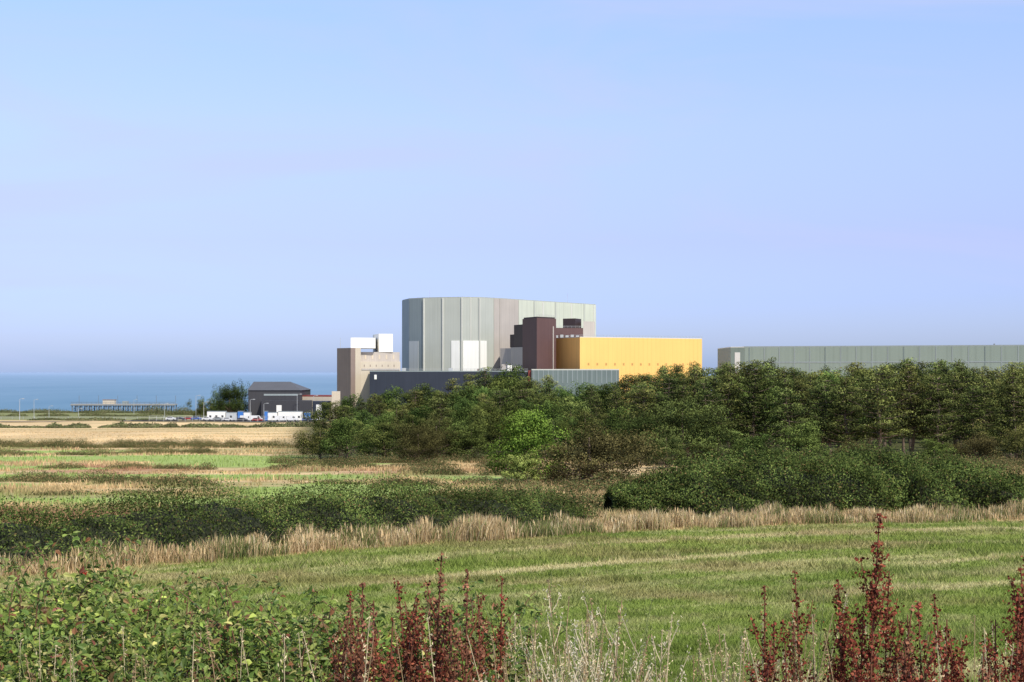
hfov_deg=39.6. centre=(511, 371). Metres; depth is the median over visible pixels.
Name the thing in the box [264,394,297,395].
window strip
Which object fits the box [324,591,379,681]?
dock plant
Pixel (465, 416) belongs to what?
hawthorn tree
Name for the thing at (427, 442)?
hawthorn tree
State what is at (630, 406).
pine tree
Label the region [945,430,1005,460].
hawthorn tree
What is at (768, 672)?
dock plant
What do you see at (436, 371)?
roof edge
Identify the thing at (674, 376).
pine tree
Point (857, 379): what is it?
pine tree
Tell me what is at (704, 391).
pine tree
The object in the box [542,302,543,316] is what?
wall rib
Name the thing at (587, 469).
hawthorn tree
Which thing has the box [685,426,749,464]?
hawthorn tree
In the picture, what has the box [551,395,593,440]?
hawthorn tree
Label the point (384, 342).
white stack room
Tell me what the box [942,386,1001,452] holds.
pine tree
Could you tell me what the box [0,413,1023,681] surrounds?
ground
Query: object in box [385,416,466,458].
hawthorn tree
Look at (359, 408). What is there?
pine tree
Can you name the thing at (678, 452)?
hawthorn tree
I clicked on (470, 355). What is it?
panel
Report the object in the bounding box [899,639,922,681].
dock plant
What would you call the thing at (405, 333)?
side facet
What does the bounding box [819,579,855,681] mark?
dock plant
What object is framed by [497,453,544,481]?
willow shrub
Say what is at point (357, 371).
cream strip
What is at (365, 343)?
white plant room
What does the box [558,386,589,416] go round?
hawthorn tree
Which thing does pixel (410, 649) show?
dock plant
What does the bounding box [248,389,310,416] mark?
barn walls
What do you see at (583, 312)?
wall rib
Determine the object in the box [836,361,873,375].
pine tree
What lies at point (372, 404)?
pine tree
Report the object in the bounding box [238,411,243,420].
portable cabin
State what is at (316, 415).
hawthorn tree
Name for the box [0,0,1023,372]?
sky
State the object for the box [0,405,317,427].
coastal scrub
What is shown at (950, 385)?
pine tree
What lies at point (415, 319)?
grey facet
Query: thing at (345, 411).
pine tree
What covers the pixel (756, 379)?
pine tree
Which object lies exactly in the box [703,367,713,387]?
pine tree
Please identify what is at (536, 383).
pine tree
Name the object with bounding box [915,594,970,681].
dock plant
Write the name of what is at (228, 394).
oak tree
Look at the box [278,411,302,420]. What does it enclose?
portable cabin
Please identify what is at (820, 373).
hawthorn tree
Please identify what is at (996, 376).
pine tree
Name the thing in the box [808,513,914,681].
dock plant
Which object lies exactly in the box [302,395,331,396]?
cream roof
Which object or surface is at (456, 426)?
hawthorn tree
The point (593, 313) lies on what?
wall rib
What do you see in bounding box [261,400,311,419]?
dark hall
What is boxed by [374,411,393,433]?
hawthorn tree
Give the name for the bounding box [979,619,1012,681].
dock plant
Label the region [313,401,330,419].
dark annex
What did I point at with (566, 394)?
hawthorn tree
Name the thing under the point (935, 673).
dock plant
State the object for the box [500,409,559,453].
hawthorn tree
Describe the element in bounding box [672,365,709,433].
pine tree
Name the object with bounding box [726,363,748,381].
pine tree
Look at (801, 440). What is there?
hawthorn tree
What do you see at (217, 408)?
oak tree
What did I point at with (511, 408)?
hawthorn tree
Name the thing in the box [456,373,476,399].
pine tree
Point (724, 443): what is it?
hawthorn tree
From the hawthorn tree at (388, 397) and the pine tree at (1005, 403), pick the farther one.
the hawthorn tree at (388, 397)
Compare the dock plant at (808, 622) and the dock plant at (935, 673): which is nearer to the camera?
the dock plant at (935, 673)
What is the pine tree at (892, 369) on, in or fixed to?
on the ground at (172, 459)
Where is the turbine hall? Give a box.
[556,318,701,396]
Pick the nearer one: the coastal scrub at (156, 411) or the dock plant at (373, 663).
the dock plant at (373, 663)
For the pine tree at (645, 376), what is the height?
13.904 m
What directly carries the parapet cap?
on the walls at (432, 329)
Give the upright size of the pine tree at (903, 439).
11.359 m
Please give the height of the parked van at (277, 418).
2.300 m
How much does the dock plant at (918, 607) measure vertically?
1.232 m
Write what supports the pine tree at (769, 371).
on the ground at (172, 459)
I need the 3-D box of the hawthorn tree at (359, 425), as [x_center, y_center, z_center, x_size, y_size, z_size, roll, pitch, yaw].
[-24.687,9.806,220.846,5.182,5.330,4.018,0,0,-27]
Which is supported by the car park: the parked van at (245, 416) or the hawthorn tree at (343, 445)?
the parked van at (245, 416)
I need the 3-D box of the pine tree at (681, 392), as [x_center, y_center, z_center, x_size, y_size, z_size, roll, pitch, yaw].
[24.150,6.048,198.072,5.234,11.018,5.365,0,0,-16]
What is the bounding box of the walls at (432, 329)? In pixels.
[409,298,526,370]
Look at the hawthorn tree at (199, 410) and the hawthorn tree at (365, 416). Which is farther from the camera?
the hawthorn tree at (199, 410)
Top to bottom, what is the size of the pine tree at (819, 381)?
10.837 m
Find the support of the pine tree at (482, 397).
on the ground at (172, 459)
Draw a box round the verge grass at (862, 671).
[183,621,1011,681]
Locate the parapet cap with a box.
[402,297,595,304]
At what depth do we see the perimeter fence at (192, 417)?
587.54 m
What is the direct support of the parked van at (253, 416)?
on the car park
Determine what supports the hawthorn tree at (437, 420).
on the ground at (172, 459)
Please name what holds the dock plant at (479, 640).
on the ground at (172, 459)
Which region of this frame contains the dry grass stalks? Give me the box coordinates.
[14,572,1020,681]
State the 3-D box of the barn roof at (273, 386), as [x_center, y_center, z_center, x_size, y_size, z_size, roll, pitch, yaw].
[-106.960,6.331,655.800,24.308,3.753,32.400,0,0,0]
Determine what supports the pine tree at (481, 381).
on the ground at (172, 459)
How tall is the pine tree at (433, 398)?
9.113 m
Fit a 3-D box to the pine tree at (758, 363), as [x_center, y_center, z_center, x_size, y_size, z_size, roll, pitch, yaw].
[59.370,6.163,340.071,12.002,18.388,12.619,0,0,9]
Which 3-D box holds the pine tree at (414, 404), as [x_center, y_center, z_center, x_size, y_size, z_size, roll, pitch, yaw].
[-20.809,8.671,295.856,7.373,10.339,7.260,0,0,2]
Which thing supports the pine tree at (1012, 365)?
on the ground at (172, 459)
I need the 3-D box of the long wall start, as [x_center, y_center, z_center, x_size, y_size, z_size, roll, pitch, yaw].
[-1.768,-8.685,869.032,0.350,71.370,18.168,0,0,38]
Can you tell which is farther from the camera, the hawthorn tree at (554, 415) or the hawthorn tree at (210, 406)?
the hawthorn tree at (210, 406)
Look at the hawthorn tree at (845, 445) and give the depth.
158.04 m
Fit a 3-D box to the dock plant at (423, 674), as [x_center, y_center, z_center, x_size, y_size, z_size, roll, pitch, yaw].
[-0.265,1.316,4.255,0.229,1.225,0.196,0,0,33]
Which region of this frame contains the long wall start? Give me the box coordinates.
[500,299,518,347]
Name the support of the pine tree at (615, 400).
on the ground at (172, 459)
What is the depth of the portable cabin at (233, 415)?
612.00 m
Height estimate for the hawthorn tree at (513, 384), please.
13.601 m
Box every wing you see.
[361,352,399,361]
[361,361,399,408]
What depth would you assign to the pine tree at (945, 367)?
214.16 m
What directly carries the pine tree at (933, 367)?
on the ground at (172, 459)
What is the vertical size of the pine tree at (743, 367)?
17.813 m
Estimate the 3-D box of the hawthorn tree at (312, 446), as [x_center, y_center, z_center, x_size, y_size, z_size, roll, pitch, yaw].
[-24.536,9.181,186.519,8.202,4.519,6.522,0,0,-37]
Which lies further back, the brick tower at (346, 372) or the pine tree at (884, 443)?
the brick tower at (346, 372)
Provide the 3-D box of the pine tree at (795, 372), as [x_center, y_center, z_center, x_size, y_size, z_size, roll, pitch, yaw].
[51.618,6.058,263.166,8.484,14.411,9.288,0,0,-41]
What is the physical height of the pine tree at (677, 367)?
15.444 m
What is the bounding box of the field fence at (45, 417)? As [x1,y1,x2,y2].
[6,417,137,418]
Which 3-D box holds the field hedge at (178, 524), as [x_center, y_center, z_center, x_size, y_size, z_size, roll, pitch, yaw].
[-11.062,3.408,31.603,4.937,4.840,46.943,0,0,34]
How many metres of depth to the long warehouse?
605.25 m
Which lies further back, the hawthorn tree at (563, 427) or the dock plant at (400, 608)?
the hawthorn tree at (563, 427)
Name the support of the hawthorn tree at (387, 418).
on the ground at (172, 459)
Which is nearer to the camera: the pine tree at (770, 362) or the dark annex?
the pine tree at (770, 362)
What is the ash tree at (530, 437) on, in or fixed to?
on the ground at (172, 459)
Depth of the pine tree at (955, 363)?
259.07 m
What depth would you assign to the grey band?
808.56 m
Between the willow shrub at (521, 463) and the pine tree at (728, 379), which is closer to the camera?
the willow shrub at (521, 463)
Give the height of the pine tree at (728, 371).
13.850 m
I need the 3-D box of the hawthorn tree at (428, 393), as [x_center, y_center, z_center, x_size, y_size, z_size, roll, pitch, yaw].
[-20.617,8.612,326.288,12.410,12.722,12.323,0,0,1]
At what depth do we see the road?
579.84 m
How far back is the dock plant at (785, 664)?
4.14 m
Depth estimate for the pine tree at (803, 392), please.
189.02 m
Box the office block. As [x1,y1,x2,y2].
[532,369,618,409]
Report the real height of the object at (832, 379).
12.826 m
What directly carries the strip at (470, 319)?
attached to the walls at (432, 329)
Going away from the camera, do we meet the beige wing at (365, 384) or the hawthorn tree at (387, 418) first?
the hawthorn tree at (387, 418)
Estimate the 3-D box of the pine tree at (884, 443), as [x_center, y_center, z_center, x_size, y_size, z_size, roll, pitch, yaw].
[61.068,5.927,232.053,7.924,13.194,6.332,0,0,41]
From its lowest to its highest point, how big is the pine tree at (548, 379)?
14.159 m
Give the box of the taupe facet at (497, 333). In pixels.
[494,299,499,370]
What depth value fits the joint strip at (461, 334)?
847.41 m
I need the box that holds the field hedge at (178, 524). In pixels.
[0,464,601,573]
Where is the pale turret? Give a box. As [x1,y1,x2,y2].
[332,391,339,405]
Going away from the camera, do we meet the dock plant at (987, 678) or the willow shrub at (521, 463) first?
the dock plant at (987, 678)
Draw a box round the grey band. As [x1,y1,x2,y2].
[361,368,399,369]
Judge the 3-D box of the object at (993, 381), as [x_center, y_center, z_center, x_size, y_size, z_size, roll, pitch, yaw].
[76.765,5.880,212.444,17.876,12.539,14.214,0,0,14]
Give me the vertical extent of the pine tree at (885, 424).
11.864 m
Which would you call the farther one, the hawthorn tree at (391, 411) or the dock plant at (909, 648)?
the hawthorn tree at (391, 411)
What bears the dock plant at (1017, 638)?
on the ground at (172, 459)
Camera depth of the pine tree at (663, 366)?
328.26 m
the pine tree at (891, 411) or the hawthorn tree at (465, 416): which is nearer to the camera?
the pine tree at (891, 411)
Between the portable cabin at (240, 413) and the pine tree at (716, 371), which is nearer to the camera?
the pine tree at (716, 371)
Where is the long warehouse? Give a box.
[718,344,1023,384]
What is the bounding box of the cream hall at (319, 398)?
[302,397,331,417]
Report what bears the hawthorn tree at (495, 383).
on the ground at (172, 459)
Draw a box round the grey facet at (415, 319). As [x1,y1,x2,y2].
[410,298,421,370]
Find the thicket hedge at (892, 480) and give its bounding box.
[603,433,1023,516]
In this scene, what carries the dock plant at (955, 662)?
on the ground at (172, 459)
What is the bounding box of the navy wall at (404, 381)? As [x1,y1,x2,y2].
[370,372,527,410]
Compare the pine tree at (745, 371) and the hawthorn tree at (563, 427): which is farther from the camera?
the pine tree at (745, 371)
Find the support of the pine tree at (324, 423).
on the ground at (172, 459)
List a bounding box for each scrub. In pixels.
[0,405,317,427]
[0,434,1023,515]
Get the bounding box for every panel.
[409,341,417,370]
[451,341,459,370]
[463,341,478,370]
[480,341,486,368]
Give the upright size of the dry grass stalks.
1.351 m
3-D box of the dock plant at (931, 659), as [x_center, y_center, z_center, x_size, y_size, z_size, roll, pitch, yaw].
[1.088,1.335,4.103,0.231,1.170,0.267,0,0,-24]
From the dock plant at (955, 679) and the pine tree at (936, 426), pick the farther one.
the pine tree at (936, 426)
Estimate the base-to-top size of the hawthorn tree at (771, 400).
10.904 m
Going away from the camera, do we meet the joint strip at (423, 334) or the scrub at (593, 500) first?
the scrub at (593, 500)
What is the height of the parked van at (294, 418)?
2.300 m
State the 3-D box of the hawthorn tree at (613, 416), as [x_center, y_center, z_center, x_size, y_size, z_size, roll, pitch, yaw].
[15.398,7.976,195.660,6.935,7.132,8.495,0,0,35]
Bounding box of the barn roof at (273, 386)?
[248,382,309,389]
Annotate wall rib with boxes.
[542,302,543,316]
[583,304,584,320]
[593,305,594,321]
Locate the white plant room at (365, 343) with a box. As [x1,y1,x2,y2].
[351,338,375,348]
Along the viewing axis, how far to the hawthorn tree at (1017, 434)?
158.53 m
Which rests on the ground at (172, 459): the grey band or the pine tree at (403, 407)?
the pine tree at (403, 407)
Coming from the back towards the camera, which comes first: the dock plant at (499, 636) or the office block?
the office block
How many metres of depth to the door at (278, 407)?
629.22 m
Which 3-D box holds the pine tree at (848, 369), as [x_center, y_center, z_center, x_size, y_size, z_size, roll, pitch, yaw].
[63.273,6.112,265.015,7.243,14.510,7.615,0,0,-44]
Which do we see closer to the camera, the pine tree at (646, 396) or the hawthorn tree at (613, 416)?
the pine tree at (646, 396)
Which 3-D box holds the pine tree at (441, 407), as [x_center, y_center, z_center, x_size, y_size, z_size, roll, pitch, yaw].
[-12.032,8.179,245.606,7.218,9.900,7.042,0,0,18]
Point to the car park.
(179, 420)
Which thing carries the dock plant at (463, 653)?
on the ground at (172, 459)
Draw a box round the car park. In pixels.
[123,420,327,420]
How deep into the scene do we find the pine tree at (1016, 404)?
164.61 m
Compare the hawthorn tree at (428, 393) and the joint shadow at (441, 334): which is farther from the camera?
the joint shadow at (441, 334)
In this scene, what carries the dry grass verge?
on the ground at (172, 459)
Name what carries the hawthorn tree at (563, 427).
on the ground at (172, 459)
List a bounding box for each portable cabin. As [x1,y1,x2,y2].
[207,411,226,417]
[226,412,237,420]
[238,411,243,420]
[264,412,277,420]
[265,411,267,420]
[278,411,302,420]
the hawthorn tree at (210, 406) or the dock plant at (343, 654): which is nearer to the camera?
the dock plant at (343, 654)
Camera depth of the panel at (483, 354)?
851.62 m
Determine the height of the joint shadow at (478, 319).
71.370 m
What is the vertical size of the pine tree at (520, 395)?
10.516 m
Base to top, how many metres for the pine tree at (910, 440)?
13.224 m
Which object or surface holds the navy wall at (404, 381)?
on the ground at (172, 459)
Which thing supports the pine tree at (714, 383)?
on the ground at (172, 459)
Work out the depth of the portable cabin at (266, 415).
610.00 m
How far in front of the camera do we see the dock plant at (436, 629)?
4.35 m
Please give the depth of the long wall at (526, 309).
907.48 m
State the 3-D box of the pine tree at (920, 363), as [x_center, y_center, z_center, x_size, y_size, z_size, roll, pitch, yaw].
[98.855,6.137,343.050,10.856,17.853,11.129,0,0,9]
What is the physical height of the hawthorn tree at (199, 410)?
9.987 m
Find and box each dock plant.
[321,604,354,681]
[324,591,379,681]
[334,582,397,681]
[348,600,393,681]
[357,617,400,681]
[384,578,426,681]
[385,598,426,681]
[401,601,432,681]
[404,552,473,681]
[415,604,452,681]
[432,608,467,681]
[442,569,493,681]
[460,595,501,681]
[482,576,514,681]
[744,585,787,681]
[752,621,783,681]
[752,638,776,681]
[777,644,793,681]
[778,622,812,681]
[780,570,823,681]
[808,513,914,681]
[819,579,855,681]
[822,629,848,680]
[835,606,880,681]
[878,571,914,681]
[882,605,918,681]
[894,615,932,678]
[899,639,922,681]
[903,601,937,681]
[904,635,941,681]
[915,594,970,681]
[926,637,947,681]
[940,619,966,681]
[944,629,975,681]
[976,556,1023,681]
[976,644,993,681]
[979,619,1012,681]
[980,595,1023,681]
[1006,567,1023,681]
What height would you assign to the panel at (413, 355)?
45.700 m
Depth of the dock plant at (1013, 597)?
4.39 m
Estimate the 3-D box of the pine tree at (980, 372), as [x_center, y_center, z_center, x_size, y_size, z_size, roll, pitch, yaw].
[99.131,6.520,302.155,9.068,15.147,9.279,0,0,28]
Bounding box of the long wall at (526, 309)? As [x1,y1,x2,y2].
[519,300,595,336]
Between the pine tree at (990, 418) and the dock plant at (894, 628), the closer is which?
the dock plant at (894, 628)
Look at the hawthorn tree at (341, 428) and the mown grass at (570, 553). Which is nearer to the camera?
the mown grass at (570, 553)
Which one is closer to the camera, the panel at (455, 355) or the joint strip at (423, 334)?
the panel at (455, 355)
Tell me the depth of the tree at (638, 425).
171.38 m
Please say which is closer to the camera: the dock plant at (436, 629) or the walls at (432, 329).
the dock plant at (436, 629)
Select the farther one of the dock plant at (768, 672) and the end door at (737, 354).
the end door at (737, 354)
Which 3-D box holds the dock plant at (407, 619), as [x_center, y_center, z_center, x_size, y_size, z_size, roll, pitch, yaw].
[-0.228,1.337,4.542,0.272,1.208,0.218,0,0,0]
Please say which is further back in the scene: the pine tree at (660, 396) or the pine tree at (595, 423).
the pine tree at (595, 423)
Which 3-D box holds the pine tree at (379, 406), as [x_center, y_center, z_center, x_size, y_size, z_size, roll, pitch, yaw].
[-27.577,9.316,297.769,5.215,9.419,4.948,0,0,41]
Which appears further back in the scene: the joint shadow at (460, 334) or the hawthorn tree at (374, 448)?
the joint shadow at (460, 334)
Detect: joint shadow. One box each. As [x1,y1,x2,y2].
[441,298,441,370]
[460,298,460,370]
[478,298,478,340]
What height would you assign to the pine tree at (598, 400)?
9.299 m
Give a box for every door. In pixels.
[276,405,281,411]
[735,352,739,380]
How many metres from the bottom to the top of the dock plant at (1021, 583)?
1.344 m
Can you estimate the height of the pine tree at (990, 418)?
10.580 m
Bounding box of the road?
[0,421,281,421]
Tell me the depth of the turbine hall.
819.03 m
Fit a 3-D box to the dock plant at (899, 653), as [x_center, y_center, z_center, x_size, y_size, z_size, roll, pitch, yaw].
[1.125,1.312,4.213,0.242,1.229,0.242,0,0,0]
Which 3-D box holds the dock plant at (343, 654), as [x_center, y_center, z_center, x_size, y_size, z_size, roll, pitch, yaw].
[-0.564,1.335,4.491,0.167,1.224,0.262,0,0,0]
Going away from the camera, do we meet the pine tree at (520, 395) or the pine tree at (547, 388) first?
the pine tree at (520, 395)
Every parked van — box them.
[240,415,249,420]
[249,415,262,420]
[275,416,285,420]
[284,416,297,420]
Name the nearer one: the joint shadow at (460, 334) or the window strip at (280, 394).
the window strip at (280, 394)
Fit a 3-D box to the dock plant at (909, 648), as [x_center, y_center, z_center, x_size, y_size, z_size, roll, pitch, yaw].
[1.284,1.377,4.644,0.268,1.159,0.177,0,0,27]
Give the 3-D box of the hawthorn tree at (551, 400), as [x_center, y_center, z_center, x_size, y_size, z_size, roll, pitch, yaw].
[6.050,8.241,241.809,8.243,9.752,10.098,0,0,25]
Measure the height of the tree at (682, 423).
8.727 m
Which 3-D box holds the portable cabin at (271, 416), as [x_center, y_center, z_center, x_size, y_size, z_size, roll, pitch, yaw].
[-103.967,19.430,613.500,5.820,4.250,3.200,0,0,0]
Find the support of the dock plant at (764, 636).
on the ground at (172, 459)
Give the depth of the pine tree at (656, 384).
264.01 m
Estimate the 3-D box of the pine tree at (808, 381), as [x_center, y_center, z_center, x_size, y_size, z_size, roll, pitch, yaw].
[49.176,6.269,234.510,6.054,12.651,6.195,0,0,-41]
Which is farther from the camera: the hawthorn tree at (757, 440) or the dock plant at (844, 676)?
the hawthorn tree at (757, 440)
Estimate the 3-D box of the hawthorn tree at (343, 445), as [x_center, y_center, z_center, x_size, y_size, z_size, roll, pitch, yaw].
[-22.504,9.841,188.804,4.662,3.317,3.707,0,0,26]
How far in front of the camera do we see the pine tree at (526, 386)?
284.42 m
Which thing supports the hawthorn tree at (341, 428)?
on the ground at (172, 459)
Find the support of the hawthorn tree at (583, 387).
on the ground at (172, 459)
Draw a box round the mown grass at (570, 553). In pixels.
[0,517,1023,681]
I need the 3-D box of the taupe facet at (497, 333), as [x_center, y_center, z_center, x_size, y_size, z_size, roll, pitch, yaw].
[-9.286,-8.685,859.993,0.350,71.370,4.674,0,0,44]
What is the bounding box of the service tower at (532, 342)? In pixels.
[500,314,555,392]
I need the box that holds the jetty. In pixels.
[71,395,177,410]
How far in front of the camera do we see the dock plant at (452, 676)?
4.25 m
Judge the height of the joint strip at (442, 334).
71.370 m
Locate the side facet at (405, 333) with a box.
[402,299,408,370]
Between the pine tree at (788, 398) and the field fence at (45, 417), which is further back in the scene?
the field fence at (45, 417)
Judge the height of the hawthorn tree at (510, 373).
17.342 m
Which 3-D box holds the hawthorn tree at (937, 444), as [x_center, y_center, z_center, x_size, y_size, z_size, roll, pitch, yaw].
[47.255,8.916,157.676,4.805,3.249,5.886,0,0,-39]
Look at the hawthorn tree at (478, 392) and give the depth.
291.46 m
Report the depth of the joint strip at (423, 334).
855.59 m
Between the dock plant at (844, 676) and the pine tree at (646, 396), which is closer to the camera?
the dock plant at (844, 676)
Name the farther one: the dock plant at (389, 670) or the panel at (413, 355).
the panel at (413, 355)
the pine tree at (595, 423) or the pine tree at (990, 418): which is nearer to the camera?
the pine tree at (990, 418)
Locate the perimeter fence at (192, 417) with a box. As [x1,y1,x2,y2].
[153,416,286,421]
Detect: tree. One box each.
[185,399,206,417]
[197,396,218,416]
[210,384,232,410]
[218,379,243,411]
[230,381,249,411]
[290,425,341,457]
[301,402,345,433]
[316,416,379,457]
[317,418,327,435]
[325,401,350,430]
[326,434,361,456]
[332,393,368,422]
[334,405,353,426]
[345,418,367,450]
[348,409,375,442]
[350,422,417,457]
[354,397,367,422]
[361,431,381,454]
[363,384,404,422]
[363,394,385,423]
[364,410,400,446]
[371,394,385,428]
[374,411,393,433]
[380,404,408,426]
[384,392,412,423]
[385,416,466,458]
[393,405,408,425]
[393,425,451,461]
[394,414,426,445]
[396,389,426,425]
[397,404,432,433]
[406,382,438,417]
[422,413,452,435]
[425,391,456,425]
[426,396,443,422]
[440,384,484,427]
[440,419,470,456]
[441,402,480,430]
[442,378,462,405]
[445,384,492,416]
[446,423,494,458]
[453,395,480,437]
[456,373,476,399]
[465,404,495,450]
[470,375,518,401]
[472,362,525,398]
[472,366,496,396]
[472,392,500,420]
[478,401,503,441]
[481,411,514,452]
[482,404,571,479]
[486,375,523,412]
[489,389,514,410]
[494,399,523,451]
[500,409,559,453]
[508,380,541,405]
[508,387,535,408]
[509,376,540,410]
[518,397,558,442]
[527,424,670,484]
[529,379,541,398]
[532,393,569,440]
[535,375,559,410]
[537,381,561,409]
[539,398,585,448]
[544,420,575,450]
[550,386,590,426]
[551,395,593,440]
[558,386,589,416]
[563,407,608,447]
[571,380,606,428]
[579,384,604,427]
[582,381,631,429]
[583,393,605,434]
[583,418,601,444]
[599,373,646,420]
[599,388,626,440]
[601,404,637,452]
[606,384,624,428]
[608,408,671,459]
[616,386,663,435]
[623,372,652,403]
[624,382,656,424]
[625,383,659,428]
[627,372,654,405]
[635,391,674,452]
[637,391,738,460]
[638,432,686,467]
[644,374,673,423]
[647,366,678,392]
[653,375,685,435]
[657,364,671,380]
[664,371,680,433]
[666,363,687,394]
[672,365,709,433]
[672,376,693,433]
[682,361,706,377]
[684,368,709,399]
[685,379,732,452]
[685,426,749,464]
[691,374,737,448]
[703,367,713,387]
[704,367,726,412]
[708,372,755,453]
[717,361,745,447]
[719,376,780,451]
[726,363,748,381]
[726,364,783,450]
[731,433,780,463]
[734,378,799,451]
[736,359,773,400]
[736,361,750,387]
[753,360,772,375]
[758,378,813,448]
[759,362,777,401]
[761,357,780,390]
[772,367,803,420]
[773,376,821,451]
[773,420,829,459]
[779,367,811,406]
[798,372,819,421]
[801,378,858,455]
[801,382,852,453]
[802,370,866,444]
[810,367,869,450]
[818,375,871,444]
[822,365,836,376]
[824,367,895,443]
[828,438,881,461]
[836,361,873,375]
[836,363,915,460]
[836,379,871,440]
[845,366,859,439]
[849,375,873,443]
[860,383,905,448]
[863,369,899,446]
[871,362,903,445]
[887,377,919,453]
[888,365,943,454]
[892,359,927,440]
[895,364,924,451]
[899,373,961,439]
[902,357,921,385]
[914,438,958,459]
[915,360,932,381]
[915,373,974,457]
[917,360,951,416]
[925,360,963,443]
[925,370,974,456]
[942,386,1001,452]
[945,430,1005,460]
[947,358,974,443]
[948,362,977,447]
[957,366,985,421]
[957,377,1013,456]
[963,419,1023,460]
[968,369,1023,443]
[972,366,1001,426]
[975,368,995,420]
[982,379,1022,449]
[985,367,1023,456]
[988,368,1015,441]
[992,373,1023,454]
[994,370,1023,450]
[995,361,1023,396]
[1015,360,1023,369]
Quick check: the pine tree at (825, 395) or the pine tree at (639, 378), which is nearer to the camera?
the pine tree at (825, 395)
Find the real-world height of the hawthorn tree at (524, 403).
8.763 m
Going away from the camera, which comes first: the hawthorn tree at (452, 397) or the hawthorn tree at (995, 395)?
the hawthorn tree at (995, 395)
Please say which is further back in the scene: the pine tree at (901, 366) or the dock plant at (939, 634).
the pine tree at (901, 366)
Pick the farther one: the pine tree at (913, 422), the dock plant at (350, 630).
the pine tree at (913, 422)
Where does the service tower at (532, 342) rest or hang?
on the ground at (172, 459)
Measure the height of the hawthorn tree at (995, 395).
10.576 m
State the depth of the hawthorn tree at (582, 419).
225.48 m
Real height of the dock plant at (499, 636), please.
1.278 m
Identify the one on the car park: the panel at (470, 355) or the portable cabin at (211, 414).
the portable cabin at (211, 414)
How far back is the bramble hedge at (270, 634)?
5.08 m
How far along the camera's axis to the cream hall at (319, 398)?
643.41 m
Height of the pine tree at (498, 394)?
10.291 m
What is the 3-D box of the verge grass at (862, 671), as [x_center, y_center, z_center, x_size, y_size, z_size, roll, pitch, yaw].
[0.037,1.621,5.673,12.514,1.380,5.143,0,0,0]
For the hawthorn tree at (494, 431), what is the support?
on the ground at (172, 459)
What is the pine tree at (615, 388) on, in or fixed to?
on the ground at (172, 459)
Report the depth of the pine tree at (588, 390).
281.75 m
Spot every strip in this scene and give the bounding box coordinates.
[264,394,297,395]
[355,348,360,412]
[423,298,423,370]
[442,298,442,370]
[461,298,461,370]
[470,298,470,340]
[479,298,479,368]
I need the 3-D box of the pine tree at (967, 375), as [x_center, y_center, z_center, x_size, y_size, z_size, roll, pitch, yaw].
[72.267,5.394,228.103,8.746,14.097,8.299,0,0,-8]
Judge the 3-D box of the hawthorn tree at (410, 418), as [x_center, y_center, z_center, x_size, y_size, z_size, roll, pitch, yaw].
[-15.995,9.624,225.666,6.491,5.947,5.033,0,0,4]
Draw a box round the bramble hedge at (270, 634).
[0,528,580,681]
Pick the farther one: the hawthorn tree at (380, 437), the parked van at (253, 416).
the parked van at (253, 416)
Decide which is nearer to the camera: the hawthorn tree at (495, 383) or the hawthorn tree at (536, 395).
the hawthorn tree at (495, 383)
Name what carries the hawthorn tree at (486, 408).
on the ground at (172, 459)
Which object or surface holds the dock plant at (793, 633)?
on the ground at (172, 459)
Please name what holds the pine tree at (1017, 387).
on the ground at (172, 459)
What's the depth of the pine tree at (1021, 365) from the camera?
319.19 m
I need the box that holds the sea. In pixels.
[0,373,715,411]
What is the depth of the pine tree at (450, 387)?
338.89 m
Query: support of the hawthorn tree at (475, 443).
on the ground at (172, 459)
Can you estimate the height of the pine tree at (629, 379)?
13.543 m
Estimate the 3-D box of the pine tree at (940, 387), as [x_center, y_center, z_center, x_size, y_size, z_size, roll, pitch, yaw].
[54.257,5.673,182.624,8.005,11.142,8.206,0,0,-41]
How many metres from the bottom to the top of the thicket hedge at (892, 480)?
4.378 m
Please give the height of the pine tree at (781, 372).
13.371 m
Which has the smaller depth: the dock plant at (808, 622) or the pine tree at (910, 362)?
the dock plant at (808, 622)
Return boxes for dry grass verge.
[0,498,1023,577]
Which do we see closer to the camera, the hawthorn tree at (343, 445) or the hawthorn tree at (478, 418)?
the hawthorn tree at (343, 445)
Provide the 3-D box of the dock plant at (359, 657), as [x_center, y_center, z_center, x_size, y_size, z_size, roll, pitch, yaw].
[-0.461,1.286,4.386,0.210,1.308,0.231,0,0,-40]
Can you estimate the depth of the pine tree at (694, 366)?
323.07 m
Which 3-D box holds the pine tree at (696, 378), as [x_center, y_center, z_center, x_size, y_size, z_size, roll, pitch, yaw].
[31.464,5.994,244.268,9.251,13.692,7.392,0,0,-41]
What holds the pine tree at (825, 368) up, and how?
on the ground at (172, 459)
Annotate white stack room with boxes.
[373,334,392,351]
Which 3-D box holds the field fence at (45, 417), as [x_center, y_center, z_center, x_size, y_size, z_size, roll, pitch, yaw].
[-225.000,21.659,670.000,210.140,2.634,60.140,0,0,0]
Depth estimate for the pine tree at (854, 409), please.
197.25 m
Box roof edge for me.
[370,371,527,371]
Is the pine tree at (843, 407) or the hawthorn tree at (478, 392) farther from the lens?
the hawthorn tree at (478, 392)
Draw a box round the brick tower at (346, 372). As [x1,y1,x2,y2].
[337,348,354,406]
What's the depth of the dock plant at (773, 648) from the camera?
4.49 m
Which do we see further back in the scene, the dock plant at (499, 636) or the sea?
the sea

